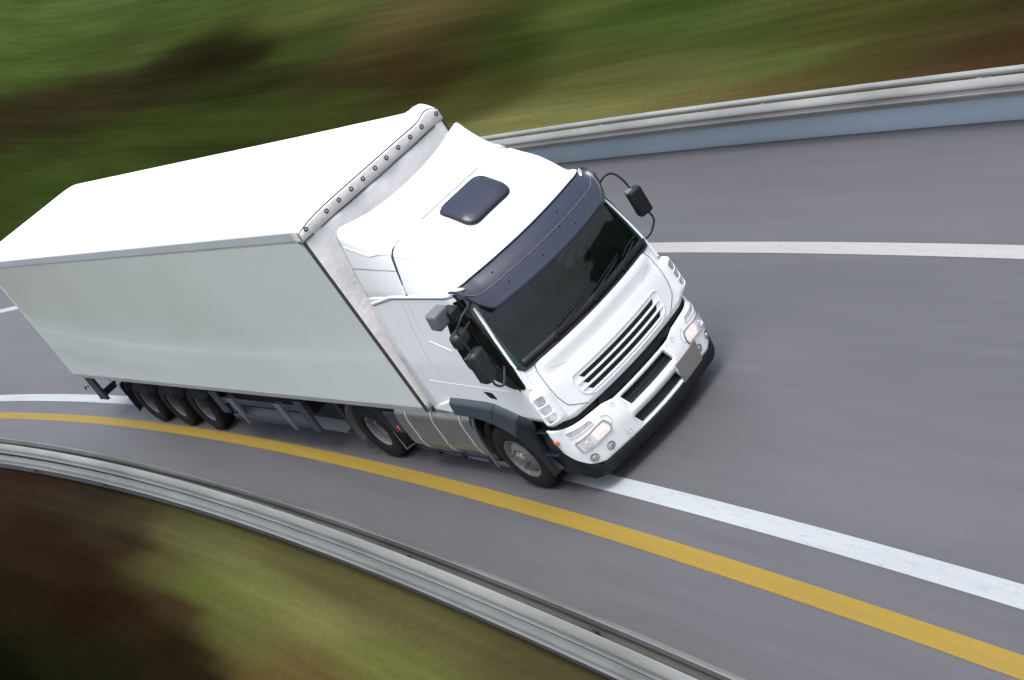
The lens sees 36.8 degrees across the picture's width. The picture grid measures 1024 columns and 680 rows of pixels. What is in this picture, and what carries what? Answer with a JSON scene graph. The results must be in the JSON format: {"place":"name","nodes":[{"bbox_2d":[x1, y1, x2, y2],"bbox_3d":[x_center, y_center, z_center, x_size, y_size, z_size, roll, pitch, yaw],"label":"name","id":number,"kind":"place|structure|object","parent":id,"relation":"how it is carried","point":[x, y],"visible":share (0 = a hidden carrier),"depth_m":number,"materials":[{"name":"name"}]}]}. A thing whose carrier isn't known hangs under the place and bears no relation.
{"place":"outdoors","nodes":[
{"label":"outdoors","id":0,"kind":"place"},
{"bbox_2d":[0,120,1023,679],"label":"road","id":1,"kind":"structure","parent":0,"point":[872,398],"depth_m":17.50,"materials":[{"name":"grey asphalt"}]},
{"bbox_2d":[0,104,714,487],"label":"articulated lorry","id":2,"kind":"object","parent":1,"relation":"on","point":[404,284],"visible":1,"depth_m":18.97,"materials":[{"name":"white paint"}]},
{"bbox_2d":[446,299,525,389],"bbox_3d":[-0.343,0.022,17.396,0.242,1.222,0.859,-45,24,-25],"label":"side window","id":3,"kind":"structure","parent":2,"relation":"in","point":[484,341],"depth_m":17.18,"materials":[{"name":"black glass"}]},
{"bbox_2d":[0,438,746,679],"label":"guard rail","id":4,"kind":"object","parent":1,"relation":"on","point":[608,648],"visible":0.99,"depth_m":17.93,"materials":[{"name":"metal"}]},
{"bbox_2d":[0,412,1023,679],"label":"yellow line","id":5,"kind":"object","parent":1,"relation":"on","point":[996,658],"visible":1,"depth_m":16.27,"materials":[{"name":"yellow paint"}]},
{"bbox_2d":[0,394,1023,609],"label":"edge line","id":6,"kind":"object","parent":1,"relation":"on","point":[993,588],"visible":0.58,"depth_m":15.37,"materials":[{"name":"white paint"}]},
{"bbox_2d":[0,242,1023,312],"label":"edge line","id":7,"kind":"object","parent":1,"relation":"on","point":[958,250],"visible":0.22,"depth_m":19.30,"materials":[{"name":"white paint"}]},
{"bbox_2d":[481,64,1023,163],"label":"guard rail","id":8,"kind":"object","parent":1,"relation":"on","point":[984,96],"visible":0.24,"depth_m":22.62,"materials":[{"name":"metal"}]},
{"bbox_2d":[0,0,1023,679],"bbox_3d":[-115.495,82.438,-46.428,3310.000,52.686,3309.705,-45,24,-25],"label":"ground","id":9,"kind":"structure","parent":0,"point":[98,582],"depth_m":29.20,"materials":[{"name":"green plant"}]}
]}

